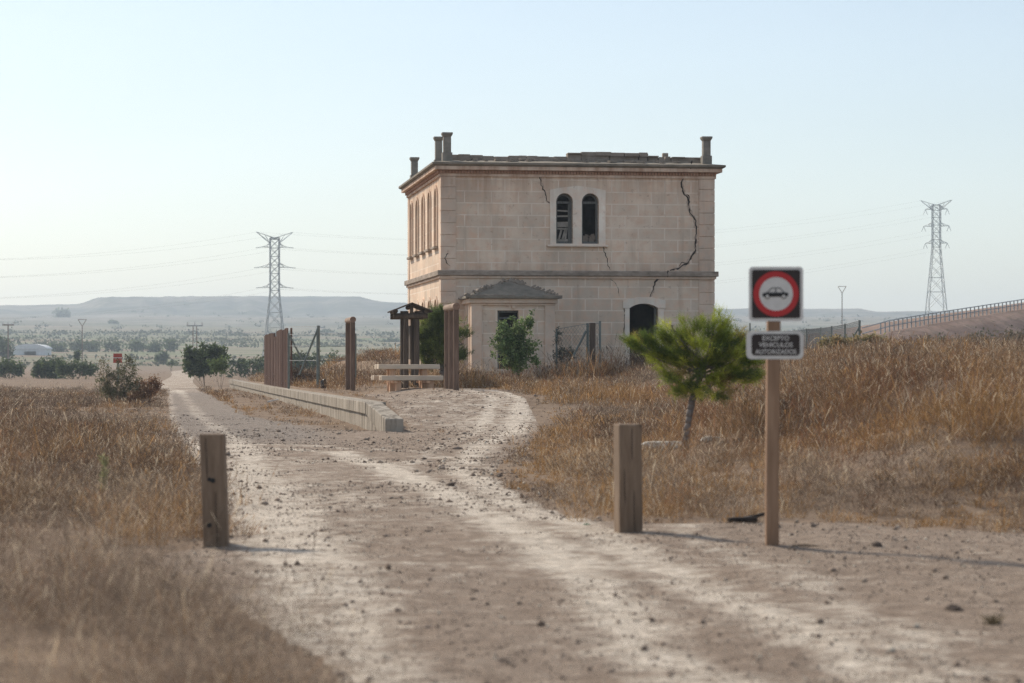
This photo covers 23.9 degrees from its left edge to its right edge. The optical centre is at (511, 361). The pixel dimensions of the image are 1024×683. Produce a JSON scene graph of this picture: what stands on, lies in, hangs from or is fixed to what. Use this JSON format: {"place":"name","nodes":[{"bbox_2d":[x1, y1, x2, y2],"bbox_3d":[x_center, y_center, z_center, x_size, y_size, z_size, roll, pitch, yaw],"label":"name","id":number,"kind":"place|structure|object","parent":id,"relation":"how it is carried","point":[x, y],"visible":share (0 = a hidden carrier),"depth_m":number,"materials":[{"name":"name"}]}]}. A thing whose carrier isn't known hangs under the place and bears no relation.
{"place":"outdoors","nodes":[
{"label":"outdoors","id":0,"kind":"place"},
{"bbox_2d":[0,296,1023,682],"bbox_3d":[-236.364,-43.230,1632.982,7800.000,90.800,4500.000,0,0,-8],"label":"ground","id":1,"kind":"structure","parent":0,"point":[364,312],"depth_m":33.03,"materials":[{"name":"beige soil"}]},
{"bbox_2d":[0,335,15,360],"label":"round tree","id":2,"kind":"object","parent":1,"relation":"on","point":[3,347],"visible":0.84,"depth_m":619.59,"materials":[{"name":"green plant"}]},
{"bbox_2d":[2,322,13,360],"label":"utility pole","id":3,"kind":"object","parent":1,"relation":"on","point":[7,324],"visible":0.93,"depth_m":599.89,"materials":[{"name":"grey metal"}]},
{"bbox_2d":[0,356,25,377],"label":"shrub","id":4,"kind":"object","parent":1,"relation":"on","point":[9,367],"visible":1,"depth_m":274.50,"materials":[{"name":"green plant"}]},
{"bbox_2d":[13,344,51,354],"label":"farm shed","id":5,"kind":"structure","parent":1,"relation":"on","point":[31,349],"depth_m":760.00,"materials":[{"name":"white metal"}]},
{"bbox_2d":[30,353,65,378],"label":"shrub","id":6,"kind":"object","parent":1,"relation":"on","point":[43,369],"visible":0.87,"depth_m":269.66,"materials":[{"name":"green plant"}]},
{"bbox_2d":[45,339,67,351],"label":"shrub","id":7,"kind":"object","parent":1,"relation":"on","point":[58,347],"visible":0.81,"depth_m":828.61,"materials":[{"name":"green plant"}]},
{"bbox_2d":[52,307,71,316],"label":"shrub","id":8,"kind":"object","parent":1,"relation":"on","point":[62,312],"visible":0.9,"depth_m":2298.63,"materials":[{"name":"green plant"}]},
{"bbox_2d":[53,359,99,378],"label":"shrub","id":9,"kind":"object","parent":1,"relation":"on","point":[82,369],"visible":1,"depth_m":261.46,"materials":[{"name":"green plant"}]},
{"bbox_2d":[67,336,85,351],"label":"shrub","id":10,"kind":"object","parent":1,"relation":"on","point":[76,345],"visible":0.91,"depth_m":829.14,"materials":[{"name":"green plant"}]},
{"bbox_2d":[73,349,81,361],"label":"shrub","id":11,"kind":"object","parent":1,"relation":"on","point":[76,355],"visible":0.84,"depth_m":420.02,"materials":[{"name":"green plant"}]},
{"bbox_2d":[78,319,85,359],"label":"utility pole","id":12,"kind":"object","parent":1,"relation":"on","point":[82,335],"visible":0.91,"depth_m":619.92,"materials":[{"name":"grey metal"}]},
{"bbox_2d":[83,340,100,351],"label":"shrub","id":13,"kind":"object","parent":1,"relation":"on","point":[92,346],"visible":0.98,"depth_m":828.95,"materials":[{"name":"green plant"}]},
{"bbox_2d":[98,453,110,495],"bbox_3d":[-4.751,1.355,28.097,0.167,0.634,0.161,0,0,35],"label":"weed","id":14,"kind":"object","parent":1,"relation":"on","point":[104,463],"visible":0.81,"depth_m":28.10,"materials":[{"name":"green plant"}]},
{"bbox_2d":[98,337,124,351],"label":"shrub","id":15,"kind":"object","parent":1,"relation":"on","point":[114,345],"visible":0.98,"depth_m":828.59,"materials":[{"name":"green plant"}]},
{"bbox_2d":[107,319,118,323],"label":"shrub","id":16,"kind":"object","parent":1,"relation":"on","point":[111,321],"visible":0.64,"depth_m":1898.18,"materials":[{"name":"green plant"}]},
{"bbox_2d":[113,354,121,387],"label":"sign board","id":17,"kind":"object","parent":1,"relation":"on","point":[118,356],"visible":0.71,"depth_m":149.99,"materials":[{"name":"red metal"}]},
{"bbox_2d":[95,354,144,402],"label":"shrub","id":18,"kind":"object","parent":1,"relation":"on","point":[109,390],"visible":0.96,"depth_m":89.63,"materials":[{"name":"green plant"}]},
{"bbox_2d":[1,373,246,389],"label":"dry grass","id":19,"kind":"structure","parent":1,"relation":"on","point":[91,380],"depth_m":220.10,"materials":[{"name":"brown plant"}]},
{"bbox_2d":[123,338,148,351],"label":"shrub","id":20,"kind":"object","parent":1,"relation":"on","point":[137,346],"visible":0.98,"depth_m":828.76,"materials":[{"name":"green plant"}]},
{"bbox_2d":[126,373,163,403],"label":"shrub","id":21,"kind":"object","parent":1,"relation":"on","point":[149,390],"visible":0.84,"depth_m":89.45,"materials":[{"name":"brown plant"}]},
{"bbox_2d":[142,341,162,351],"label":"shrub","id":22,"kind":"object","parent":1,"relation":"on","point":[153,346],"visible":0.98,"depth_m":828.93,"materials":[{"name":"green plant"}]},
{"bbox_2d":[153,348,168,363],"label":"round tree","id":23,"kind":"object","parent":1,"relation":"on","point":[163,356],"visible":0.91,"depth_m":639.83,"materials":[{"name":"green plant"}]},
{"bbox_2d":[158,337,180,351],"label":"shrub","id":24,"kind":"object","parent":1,"relation":"on","point":[170,345],"visible":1,"depth_m":829.06,"materials":[{"name":"green plant"}]},
{"bbox_2d":[166,359,175,370],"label":"shrub","id":25,"kind":"object","parent":1,"relation":"on","point":[171,363],"visible":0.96,"depth_m":499.92,"materials":[{"name":"green plant"}]},
{"bbox_2d":[187,322,202,350],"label":"utility pole","id":26,"kind":"object","parent":1,"relation":"on","point":[196,330],"visible":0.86,"depth_m":519.92,"materials":[{"name":"metal"}]},
{"bbox_2d":[180,340,228,385],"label":"tree","id":27,"kind":"object","parent":1,"relation":"on","point":[194,360],"visible":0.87,"depth_m":189.69,"materials":[{"name":"green plant"}]},
{"bbox_2d":[0,383,410,682],"bbox_3d":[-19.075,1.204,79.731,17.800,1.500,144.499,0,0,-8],"label":"dry grass","id":28,"kind":"structure","parent":1,"relation":"on","point":[171,463],"depth_m":16.48,"materials":[{"name":"beige plant"}]},
{"bbox_2d":[205,353,230,388],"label":"round tree","id":29,"kind":"object","parent":1,"relation":"on","point":[219,365],"visible":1,"depth_m":164.72,"materials":[{"name":"green plant"}]},
{"bbox_2d":[254,232,293,356],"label":"pylon","id":30,"kind":"object","parent":1,"relation":"on","point":[270,280],"visible":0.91,"depth_m":744.19,"materials":[{"name":"metal"}]},
{"bbox_2d":[269,215,921,255],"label":"power cable","id":31,"kind":"object","parent":30,"relation":"attached to","point":[723,244],"visible":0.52,"depth_m":831.92,"materials":[{"name":"metal"}]},
{"bbox_2d":[264,328,291,387],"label":"sheet fence","id":32,"kind":"object","parent":1,"relation":"on","point":[276,353],"visible":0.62,"depth_m":108.69,"materials":[{"name":"brown metal"}]},
{"bbox_2d":[219,348,344,377],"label":"hedge","id":33,"kind":"object","parent":1,"relation":"on","point":[243,363],"visible":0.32,"depth_m":284.56,"materials":[{"name":"green plant"}]},
{"bbox_2d":[229,380,402,431],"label":"platform edge","id":34,"kind":"object","parent":1,"relation":"on","point":[369,415],"visible":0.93,"depth_m":66.11,"materials":[{"name":"concrete"}]},
{"bbox_2d":[288,326,356,388],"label":"wire fence","id":35,"kind":"object","parent":1,"relation":"on","point":[317,336],"visible":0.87,"depth_m":91.99,"materials":[{"name":"grey metal"}]},
{"bbox_2d":[320,379,326,387],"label":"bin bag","id":36,"kind":"object","parent":1,"relation":"on","point":[322,381],"visible":0.77,"depth_m":89.92,"materials":[{"name":"black plastic"}]},
{"bbox_2d":[320,328,334,332],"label":"shrub","id":37,"kind":"object","parent":1,"relation":"on","point":[325,330],"visible":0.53,"depth_m":1496.33,"materials":[{"name":"green plant"}]},
{"bbox_2d":[345,317,355,390],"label":"wooden post","id":38,"kind":"object","parent":1,"relation":"on","point":[350,349],"visible":0.83,"depth_m":82.16,"materials":[{"name":"brown wood"}]},
{"bbox_2d":[380,337,399,341],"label":"shrub","id":39,"kind":"object","parent":1,"relation":"on","point":[392,340],"visible":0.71,"depth_m":1097.88,"materials":[{"name":"green plant"}]},
{"bbox_2d":[371,364,442,391],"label":"picnic table","id":40,"kind":"object","parent":1,"relation":"on","point":[423,379],"visible":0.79,"depth_m":73.58,"materials":[{"name":"beige wood"}]},
{"bbox_2d":[387,302,432,388],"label":"shelter","id":41,"kind":"object","parent":1,"relation":"on","point":[409,342],"visible":0.91,"depth_m":75.45,"materials":[{"name":"brown wood"}]},
{"bbox_2d":[410,300,475,380],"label":"pine tree","id":42,"kind":"object","parent":1,"relation":"on","point":[431,337],"visible":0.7,"depth_m":77.73,"materials":[{"name":"green plant"}]},
{"bbox_2d":[443,303,459,389],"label":"wooden post","id":43,"kind":"object","parent":1,"relation":"on","point":[451,346],"visible":0.81,"depth_m":70.41,"materials":[{"name":"brown wood"}]},
{"bbox_2d":[0,310,934,365],"bbox_3d":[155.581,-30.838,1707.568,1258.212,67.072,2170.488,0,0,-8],"label":"scrub","id":44,"kind":"object","parent":1,"relation":"on","point":[223,341],"visible":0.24,"depth_m":1173.77,"materials":[{"name":"green plant"}]},
{"bbox_2d":[496,658,507,661],"bbox_3d":[-0.052,1.587,12.800,0.069,0.042,0.073,0,0,-44],"label":"stone","id":45,"kind":"object","parent":1,"relation":"on","point":[502,659],"visible":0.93,"depth_m":12.78,"materials":[{"name":"grey stone"}]},
{"bbox_2d":[458,278,561,377],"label":"annex building","id":46,"kind":"structure","parent":1,"relation":"on","point":[487,308],"depth_m":83.73,"materials":[{"name":"paint"}]},
{"bbox_2d":[498,311,517,368],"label":"door frame","id":47,"kind":"structure","parent":46,"relation":"in","point":[498,311],"depth_m":83.80,"materials":[{"name":"grey paint"}]},
{"bbox_2d":[488,309,541,378],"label":"shrub","id":48,"kind":"object","parent":1,"relation":"on","point":[510,346],"visible":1,"depth_m":79.89,"materials":[{"name":"green plant"}]},
{"bbox_2d":[399,132,725,373],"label":"station building","id":49,"kind":"structure","parent":1,"relation":"on","point":[617,243],"depth_m":86.25,"materials":[{"name":"stone blocks"},{"name":"plaster"},{"name":"weathered wood"}]},
{"bbox_2d":[407,201,412,259],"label":"window","id":50,"kind":"structure","parent":49,"relation":"in","point":[410,257],"depth_m":95.92,"materials":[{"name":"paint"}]},
{"bbox_2d":[412,197,418,256],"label":"window","id":51,"kind":"structure","parent":49,"relation":"in","point":[416,201],"depth_m":92.94,"materials":[{"name":"paint"}]},
{"bbox_2d":[418,193,424,254],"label":"window","id":52,"kind":"structure","parent":49,"relation":"in","point":[422,197],"depth_m":90.81,"materials":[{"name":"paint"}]},
{"bbox_2d":[424,189,430,252],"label":"window","id":53,"kind":"structure","parent":49,"relation":"in","point":[427,250],"depth_m":89.12,"materials":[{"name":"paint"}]},
{"bbox_2d":[430,185,437,249],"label":"window","id":54,"kind":"structure","parent":49,"relation":"in","point":[434,247],"depth_m":86.67,"materials":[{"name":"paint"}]},
{"bbox_2d":[433,295,437,361],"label":"door","id":55,"kind":"structure","parent":49,"relation":"in","point":[435,298],"depth_m":86.93,"materials":[{"name":"paint"}]},
{"bbox_2d":[547,186,607,246],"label":"window","id":56,"kind":"structure","parent":49,"relation":"in","point":[578,193],"depth_m":86.14,"materials":[{"name":"stone"}]},
{"bbox_2d":[623,297,665,371],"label":"doorway","id":57,"kind":"structure","parent":49,"relation":"in","point":[660,304],"depth_m":86.38,"materials":[{"name":"stone"}]},
{"bbox_2d":[552,326,577,372],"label":"shrub","id":58,"kind":"object","parent":1,"relation":"on","point":[563,349],"visible":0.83,"depth_m":81.97,"materials":[{"name":"green plant"}]},
{"bbox_2d":[556,321,600,376],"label":"wire fence","id":59,"kind":"object","parent":1,"relation":"on","point":[589,332],"visible":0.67,"depth_m":80.96,"materials":[{"name":"grey metal"}]},
{"bbox_2d":[197,358,1023,682],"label":"dry grass","id":60,"kind":"structure","parent":1,"relation":"on","point":[333,376],"depth_m":60.91,"materials":[{"name":"beige plant"}]},
{"bbox_2d":[643,441,680,451],"bbox_3d":[2.338,1.292,36.601,0.839,0.185,0.220,0,0,-14],"label":"stone","id":61,"kind":"object","parent":1,"relation":"on","point":[658,442],"visible":0.25,"depth_m":36.50,"materials":[{"name":"stone"}]},
{"bbox_2d":[311,328,1023,529],"bbox_3d":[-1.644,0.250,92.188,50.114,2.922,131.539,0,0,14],"label":"dry grass","id":62,"kind":"structure","parent":1,"relation":"on","point":[960,405],"depth_m":32.32,"materials":[{"name":"beige plant"}]},
{"bbox_2d":[616,303,765,450],"bbox_3d":[2.596,0.310,34.573,2.280,2.432,1.150,0,0,-8],"label":"pine tree","id":63,"kind":"object","parent":1,"relation":"on","point":[681,354],"visible":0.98,"depth_m":34.48,"materials":[{"name":"green plant"}]},
{"bbox_2d":[701,436,720,442],"bbox_3d":[2.878,1.124,34.904,0.332,0.106,0.156,0,0,-17],"label":"stone","id":64,"kind":"object","parent":1,"relation":"on","point":[710,438],"visible":0.43,"depth_m":34.83,"materials":[{"name":"stone"}]},
{"bbox_2d":[727,512,764,522],"bbox_3d":[2.300,1.537,23.835,0.422,0.099,0.168,0,0,-20],"label":"debris","id":65,"kind":"object","parent":1,"relation":"on","point":[751,518],"visible":0.94,"depth_m":23.77,"materials":[{"name":"brown wood"}]},
{"bbox_2d":[746,267,803,545],"bbox_3d":[2.255,0.537,20.792,0.490,2.702,0.136,0,0,0],"label":"road sign","id":66,"kind":"object","parent":1,"relation":"on","point":[775,296],"visible":1,"depth_m":20.74,"materials":[{"name":"metal"}]},
{"bbox_2d":[749,320,860,349],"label":"netting fence","id":67,"kind":"object","parent":1,"relation":"on","point":[821,331],"visible":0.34,"depth_m":118.92,"materials":[{"name":"grey metal"}]},
{"bbox_2d":[838,286,845,326],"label":"utility pole","id":68,"kind":"object","parent":1,"relation":"on","point":[842,304],"visible":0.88,"depth_m":699.98,"materials":[{"name":"grey metal"}]},
{"bbox_2d":[814,330,888,349],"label":"shrub","id":69,"kind":"object","parent":1,"relation":"on","point":[866,336],"visible":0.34,"depth_m":95.71,"materials":[{"name":"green plant"}]},
{"bbox_2d":[921,200,951,315],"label":"pylon","id":70,"kind":"object","parent":1,"relation":"on","point":[931,207],"visible":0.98,"depth_m":861.77,"materials":[{"name":"metal"}]},
{"bbox_2d":[919,325,1023,343],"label":"shrub","id":71,"kind":"object","parent":1,"relation":"on","point":[1018,334],"visible":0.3,"depth_m":149.91,"materials":[{"name":"brown plant"}]},
{"bbox_2d":[0,0,1023,311],"label":"sky","id":72,"kind":"structure","parent":0,"point":[133,126],"materials":[{"name":"blue"}]},
{"bbox_2d":[114,370,1023,682],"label":"dirt road","id":73,"kind":"structure","parent":0,"point":[584,558],"depth_m":17.86,"materials":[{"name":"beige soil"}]},
{"bbox_2d":[199,433,229,546],"bbox_3d":[-2.603,1.260,21.203,0.256,1.255,0.222,0,0,-1],"label":"bollard","id":74,"kind":"object","parent":73,"relation":"on","point":[214,479],"visible":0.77,"depth_m":21.10,"materials":[{"name":"brown wood"}]},
{"bbox_2d":[446,482,454,485],"bbox_3d":[-0.786,1.568,30.703,0.127,0.077,0.116,0,0,21],"label":"stone","id":75,"kind":"object","parent":73,"relation":"on","point":[450,484],"visible":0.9,"depth_m":30.66,"materials":[{"name":"grey stone"}]},
{"bbox_2d":[613,424,642,532],"bbox_3d":[1.071,1.214,22.309,0.231,1.280,0.225,0,0,-12],"label":"bollard","id":76,"kind":"object","parent":73,"relation":"on","point":[628,511],"visible":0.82,"depth_m":22.20,"materials":[{"name":"brown wood"}]},
{"bbox_2d":[792,544,818,546],"bbox_3d":[2.510,1.571,20.692,0.233,0.027,0.031,0,0,9],"label":"stick","id":77,"kind":"object","parent":73,"relation":"on","point":[804,545],"visible":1,"depth_m":20.69,"materials":[{"name":"wood"}]},
{"bbox_2d":[870,541,881,546],"bbox_3d":[3.119,1.573,20.699,0.102,0.069,0.109,0,0,24],"label":"stone","id":78,"kind":"object","parent":73,"relation":"on","point":[876,544],"visible":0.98,"depth_m":20.66,"materials":[{"name":"stone"}]},
{"bbox_2d":[945,604,960,610],"bbox_3d":[2.789,1.565,15.298,0.106,0.063,0.102,0,0,13],"label":"stone","id":79,"kind":"object","parent":73,"relation":"on","point":[952,607],"visible":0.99,"depth_m":15.27,"materials":[{"name":"grey stone"}]},
{"bbox_2d":[978,611,1007,624],"bbox_3d":[2.900,1.552,14.494,0.166,0.144,0.169,0,0,-37],"label":"weed","id":80,"kind":"object","parent":73,"relation":"on","point":[993,620],"visible":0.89,"depth_m":14.50,"materials":[{"name":"green plant"}]},
{"bbox_2d":[723,302,1023,350],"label":"hill","id":81,"kind":"structure","parent":0,"point":[1001,321],"depth_m":182.98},
{"bbox_2d":[862,299,1023,333],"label":"guard rail","id":82,"kind":"object","parent":81,"relation":"on","point":[940,317],"visible":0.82,"depth_m":182.76,"materials":[{"name":"metal"}]}
]}

